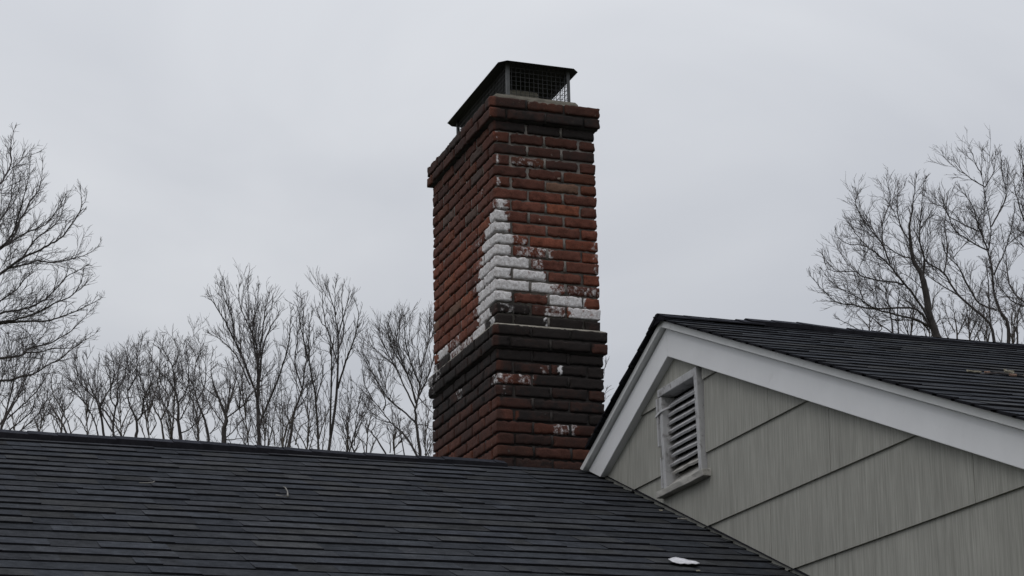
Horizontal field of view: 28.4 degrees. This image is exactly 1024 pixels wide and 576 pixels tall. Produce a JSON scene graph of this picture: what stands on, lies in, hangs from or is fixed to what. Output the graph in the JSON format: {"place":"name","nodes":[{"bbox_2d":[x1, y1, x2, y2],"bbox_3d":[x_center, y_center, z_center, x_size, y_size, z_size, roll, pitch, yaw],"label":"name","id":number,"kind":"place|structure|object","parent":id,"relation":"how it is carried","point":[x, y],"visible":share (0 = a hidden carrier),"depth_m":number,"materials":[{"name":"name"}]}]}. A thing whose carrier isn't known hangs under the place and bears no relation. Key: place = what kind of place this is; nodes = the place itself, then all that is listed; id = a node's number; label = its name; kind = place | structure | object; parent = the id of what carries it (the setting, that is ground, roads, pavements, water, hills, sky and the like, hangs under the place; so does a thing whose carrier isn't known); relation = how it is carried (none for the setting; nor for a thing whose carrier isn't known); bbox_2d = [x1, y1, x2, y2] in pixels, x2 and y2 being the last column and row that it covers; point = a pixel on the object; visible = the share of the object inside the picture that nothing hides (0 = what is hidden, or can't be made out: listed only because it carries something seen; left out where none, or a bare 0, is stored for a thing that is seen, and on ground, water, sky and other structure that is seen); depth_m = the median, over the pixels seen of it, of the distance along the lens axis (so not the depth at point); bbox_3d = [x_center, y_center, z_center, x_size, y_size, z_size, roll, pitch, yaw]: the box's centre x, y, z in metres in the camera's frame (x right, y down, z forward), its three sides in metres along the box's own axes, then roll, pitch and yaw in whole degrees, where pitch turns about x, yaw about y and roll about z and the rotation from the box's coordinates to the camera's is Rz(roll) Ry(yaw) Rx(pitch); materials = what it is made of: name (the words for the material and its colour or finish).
{"place":"outdoors","nodes":[
{"label":"outdoors","id":0,"kind":"place"},
{"bbox_2d":[0,0,1023,455],"label":"sky","id":1,"kind":"structure","parent":0,"point":[279,138],"materials":[{"name":"grey"}]},
{"bbox_2d":[603,356,611,398],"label":"bare tree","id":2,"kind":"object","parent":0,"point":[604,373],"visible":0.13,"depth_m":58.22,"materials":[{"name":"brown plant"}]},
{"label":"ground","id":3,"kind":"structure","parent":0,"visible":0},
{"bbox_2d":[0,388,40,429],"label":"bare tree","id":4,"kind":"object","parent":3,"relation":"on","point":[13,420],"visible":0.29,"depth_m":88.77,"materials":[{"name":"brown plant"}]},
{"bbox_2d":[0,325,64,430],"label":"bare tree","id":5,"kind":"object","parent":3,"relation":"on","point":[5,416],"visible":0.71,"depth_m":56.08,"materials":[{"name":"brown plant"}]},
{"bbox_2d":[23,384,61,431],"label":"bare tree","id":6,"kind":"object","parent":3,"relation":"on","point":[38,428],"visible":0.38,"depth_m":84.61,"materials":[{"name":"brown plant"}]},
{"bbox_2d":[0,122,105,401],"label":"bare tree","id":7,"kind":"object","parent":3,"relation":"on","point":[12,267],"visible":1,"depth_m":47.58,"materials":[{"name":"brown plant"}]},
{"bbox_2d":[26,363,94,434],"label":"bare tree","id":8,"kind":"object","parent":3,"relation":"on","point":[62,409],"visible":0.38,"depth_m":65.80,"materials":[{"name":"brown plant"}]},
{"bbox_2d":[46,374,81,432],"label":"bare tree","id":9,"kind":"object","parent":3,"relation":"on","point":[57,423],"visible":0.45,"depth_m":84.52,"materials":[{"name":"brown plant"}]},
{"bbox_2d":[65,378,108,434],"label":"bare tree","id":10,"kind":"object","parent":3,"relation":"on","point":[87,410],"visible":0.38,"depth_m":84.98,"materials":[{"name":"brown plant"}]},
{"bbox_2d":[50,337,145,435],"bbox_3d":[-12.272,10.655,59.925,3.163,19.207,2.873,12,-22,-36],"label":"bare tree","id":11,"kind":"object","parent":3,"relation":"on","point":[86,387],"visible":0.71,"depth_m":61.99,"materials":[{"name":"brown plant"}]},
{"bbox_2d":[79,339,149,435],"bbox_3d":[-12.116,11.132,61.981,2.638,19.523,3.074,11,-21,-35],"label":"bare tree","id":12,"kind":"object","parent":3,"relation":"on","point":[110,391],"visible":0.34,"depth_m":64.06,"materials":[{"name":"brown plant"}]},
{"bbox_2d":[100,381,152,435],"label":"bare tree","id":13,"kind":"object","parent":3,"relation":"on","point":[119,411],"visible":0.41,"depth_m":88.76,"materials":[{"name":"brown plant"}]},
{"bbox_2d":[100,330,178,437],"bbox_3d":[-10.898,10.188,57.425,2.508,18.552,3.336,5,-18,-19],"label":"bare tree","id":14,"kind":"object","parent":3,"relation":"on","point":[146,392],"visible":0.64,"depth_m":59.74,"materials":[{"name":"brown plant"}]},
{"bbox_2d":[118,353,166,437],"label":"bare tree","id":15,"kind":"object","parent":3,"relation":"on","point":[146,419],"visible":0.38,"depth_m":85.25,"materials":[{"name":"brown plant"}]},
{"bbox_2d":[139,335,199,439],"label":"bare tree","id":16,"kind":"object","parent":3,"relation":"on","point":[161,391],"visible":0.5,"depth_m":62.85,"materials":[{"name":"brown plant"}]},
{"bbox_2d":[158,362,188,439],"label":"bare tree","id":17,"kind":"object","parent":3,"relation":"on","point":[172,421],"visible":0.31,"depth_m":84.12,"materials":[{"name":"brown plant"}]},
{"bbox_2d":[143,323,225,441],"bbox_3d":[-9.430,9.835,56.008,2.678,18.322,2.290,5,-18,-19],"label":"bare tree","id":18,"kind":"object","parent":3,"relation":"on","point":[178,419],"visible":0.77,"depth_m":58.06,"materials":[{"name":"brown plant"}]},
{"bbox_2d":[182,368,211,440],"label":"bare tree","id":19,"kind":"object","parent":3,"relation":"on","point":[197,427],"visible":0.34,"depth_m":84.18,"materials":[{"name":"brown plant"}]},
{"bbox_2d":[164,313,246,441],"bbox_3d":[-9.207,10.286,59.224,2.825,19.379,2.507,5,-18,-19],"label":"bare tree","id":20,"kind":"object","parent":3,"relation":"on","point":[198,358],"visible":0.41,"depth_m":60.99,"materials":[{"name":"brown plant"}]},
{"bbox_2d":[189,347,279,442],"bbox_3d":[-7.456,9.629,52.964,3.069,16.819,2.136,-14,-22,36],"label":"bare oak","id":21,"kind":"object","parent":3,"relation":"on","point":[223,430],"visible":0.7,"depth_m":54.97,"materials":[{"name":"brown plant"}]},
{"bbox_2d":[215,368,256,435],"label":"bare tree","id":22,"kind":"object","parent":3,"relation":"on","point":[233,386],"visible":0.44,"depth_m":85.49,"materials":[{"name":"brown plant"}]},
{"bbox_2d":[225,358,256,444],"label":"bare tree","id":23,"kind":"object","parent":3,"relation":"on","point":[250,420],"visible":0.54,"depth_m":86.52,"materials":[{"name":"brown plant"}]},
{"bbox_2d":[201,257,304,446],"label":"tall bare tree","id":24,"kind":"object","parent":3,"relation":"on","point":[257,353],"visible":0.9,"depth_m":69.68,"materials":[{"name":"brown plant"}]},
{"bbox_2d":[241,364,285,445],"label":"bare tree","id":25,"kind":"object","parent":3,"relation":"on","point":[267,435],"visible":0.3,"depth_m":88.61,"materials":[{"name":"brown plant"}]},
{"bbox_2d":[246,387,314,447],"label":"bushy sapling","id":26,"kind":"object","parent":3,"relation":"on","point":[283,409],"visible":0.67,"depth_m":56.99,"materials":[{"name":"brown plant"}]},
{"bbox_2d":[271,375,302,446],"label":"bare tree","id":27,"kind":"object","parent":3,"relation":"on","point":[281,431],"visible":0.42,"depth_m":86.41,"materials":[{"name":"brown plant"}]},
{"bbox_2d":[258,283,335,447],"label":"bare tree","id":28,"kind":"object","parent":3,"relation":"on","point":[307,356],"visible":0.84,"depth_m":67.87,"materials":[{"name":"brown plant"}]},
{"bbox_2d":[276,363,327,448],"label":"bare tree","id":29,"kind":"object","parent":3,"relation":"on","point":[307,426],"visible":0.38,"depth_m":89.60,"materials":[{"name":"brown plant"}]},
{"bbox_2d":[291,366,337,449],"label":"bare tree","id":30,"kind":"object","parent":3,"relation":"on","point":[321,417],"visible":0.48,"depth_m":86.25,"materials":[{"name":"brown plant"}]},
{"bbox_2d":[305,266,368,450],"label":"tall bare tree","id":31,"kind":"object","parent":3,"relation":"on","point":[335,358],"visible":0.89,"depth_m":65.84,"materials":[{"name":"brown plant"}]},
{"bbox_2d":[326,379,366,451],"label":"bare tree","id":32,"kind":"object","parent":3,"relation":"on","point":[347,441],"visible":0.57,"depth_m":87.69,"materials":[{"name":"brown plant"}]},
{"bbox_2d":[324,360,378,451],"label":"bare sapling","id":33,"kind":"object","parent":3,"relation":"on","point":[349,411],"visible":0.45,"depth_m":60.07,"materials":[{"name":"brown plant"}]},
{"bbox_2d":[350,400,388,452],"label":"bare tree","id":34,"kind":"object","parent":3,"relation":"on","point":[367,442],"visible":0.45,"depth_m":89.64,"materials":[{"name":"brown plant"}]},
{"bbox_2d":[355,393,400,454],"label":"bare sapling","id":35,"kind":"object","parent":3,"relation":"on","point":[370,431],"visible":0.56,"depth_m":58.02,"materials":[{"name":"brown plant"}]},
{"bbox_2d":[349,362,417,454],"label":"bare tree","id":36,"kind":"object","parent":3,"relation":"on","point":[389,421],"visible":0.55,"depth_m":58.91,"materials":[{"name":"brown plant"}]},
{"bbox_2d":[350,300,435,455],"bbox_3d":[-2.631,8.784,52.121,3.692,17.749,3.184,14,-23,-39],"label":"bare tree","id":37,"kind":"object","parent":3,"relation":"on","point":[394,347],"visible":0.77,"depth_m":53.90,"materials":[{"name":"brown plant"}]},
{"bbox_2d":[378,406,422,453],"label":"bare tree","id":38,"kind":"object","parent":3,"relation":"on","point":[393,434],"visible":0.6,"depth_m":87.09,"materials":[{"name":"brown plant"}]},
{"bbox_2d":[415,391,433,455],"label":"bare tree","id":39,"kind":"object","parent":3,"relation":"on","point":[424,439],"visible":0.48,"depth_m":87.75,"materials":[{"name":"brown plant"}]},
{"bbox_2d":[0,313,1023,575],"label":"house","id":40,"kind":"structure","parent":3,"relation":"on","point":[750,447],"depth_m":8.81,"materials":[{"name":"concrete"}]},
{"bbox_2d":[427,60,607,469],"bbox_3d":[0.042,1.878,11.326,0.688,6.397,1.239,5,-18,-19],"label":"brick chimney","id":41,"kind":"object","parent":40,"relation":"on","point":[520,351],"visible":0.8,"depth_m":11.47,"materials":[{"name":"brick"}]},
{"bbox_2d":[668,557,699,563],"bbox_3d":[0.727,1.159,8.614,0.120,0.054,0.116,-12,-21,32],"label":"white scrap","id":42,"kind":"object","parent":40,"relation":"on","point":[678,560],"visible":1,"depth_m":8.62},
{"bbox_2d":[966,370,981,372],"bbox_3d":[1.943,0.350,8.507,0.068,0.014,0.012,2,-18,-11],"label":"dry leaf","id":43,"kind":"object","parent":40,"relation":"on","point":[972,371],"visible":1,"depth_m":8.50,"materials":[{"name":"brown plant"}]},
{"bbox_2d":[980,372,1023,376],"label":"fallen twig","id":44,"kind":"object","parent":40,"relation":"on","point":[998,373],"visible":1,"depth_m":8.53,"materials":[{"name":"brown plant"}]},
{"bbox_2d":[1004,369,1013,373],"bbox_3d":[2.119,0.355,8.626,0.030,0.034,0.035,5,-18,-19],"label":"dry leaf","id":45,"kind":"object","parent":40,"relation":"on","point":[1008,371],"visible":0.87,"depth_m":8.62,"materials":[{"name":"beige plant"}]},
{"bbox_2d":[843,299,888,331],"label":"bare tree","id":46,"kind":"object","parent":3,"relation":"on","point":[868,317],"visible":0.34,"depth_m":84.96,"materials":[{"name":"brown plant"}]},
{"bbox_2d":[833,276,921,334],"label":"bare sapling","id":47,"kind":"object","parent":3,"relation":"on","point":[887,298],"visible":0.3,"depth_m":65.84,"materials":[{"name":"brown plant"}]},
{"bbox_2d":[806,164,951,337],"bbox_3d":[10.834,7.047,53.529,5.915,21.412,3.373,1,-18,-6],"label":"bare tree","id":48,"kind":"object","parent":3,"relation":"on","point":[930,321],"visible":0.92,"depth_m":55.70,"materials":[{"name":"brown plant"}]},
{"bbox_2d":[884,287,932,334],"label":"bare tree","id":49,"kind":"object","parent":3,"relation":"on","point":[913,316],"visible":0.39,"depth_m":84.69,"materials":[{"name":"brown plant"}]},
{"bbox_2d":[908,276,948,336],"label":"bare tree","id":50,"kind":"object","parent":3,"relation":"on","point":[932,307],"visible":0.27,"depth_m":89.42,"materials":[{"name":"brown plant"}]},
{"bbox_2d":[923,292,984,340],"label":"bushy sapling","id":51,"kind":"object","parent":3,"relation":"on","point":[961,321],"visible":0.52,"depth_m":63.92,"materials":[{"name":"brown plant"}]},
{"bbox_2d":[895,177,1023,342],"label":"bare tree","id":52,"kind":"object","parent":3,"relation":"on","point":[956,292],"visible":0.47,"depth_m":59.98,"materials":[{"name":"brown plant"}]},
{"bbox_2d":[907,125,1023,342],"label":"bare tree","id":53,"kind":"object","parent":3,"relation":"on","point":[982,234],"visible":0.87,"depth_m":52.93,"materials":[{"name":"brown plant"}]},
{"bbox_2d":[957,283,985,340],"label":"bare tree","id":54,"kind":"object","parent":3,"relation":"on","point":[968,318],"visible":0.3,"depth_m":87.78,"materials":[{"name":"brown plant"}]},
{"bbox_2d":[969,294,1006,341],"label":"bare tree","id":55,"kind":"object","parent":3,"relation":"on","point":[987,332],"visible":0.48,"depth_m":86.84,"materials":[{"name":"brown plant"}]},
{"bbox_2d":[960,139,1023,313],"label":"bare tree","id":56,"kind":"object","parent":3,"relation":"on","point":[1016,243],"visible":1,"depth_m":50.25,"materials":[{"name":"brown plant"}]},
{"bbox_2d":[985,281,1023,343],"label":"bare tree","id":57,"kind":"object","parent":3,"relation":"on","point":[1013,338],"visible":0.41,"depth_m":87.05,"materials":[{"name":"brown plant"}]},
{"bbox_2d":[991,283,1023,342],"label":"bare sapling","id":58,"kind":"object","parent":3,"relation":"on","point":[1018,311],"visible":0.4,"depth_m":58.05,"materials":[{"name":"brown plant"}]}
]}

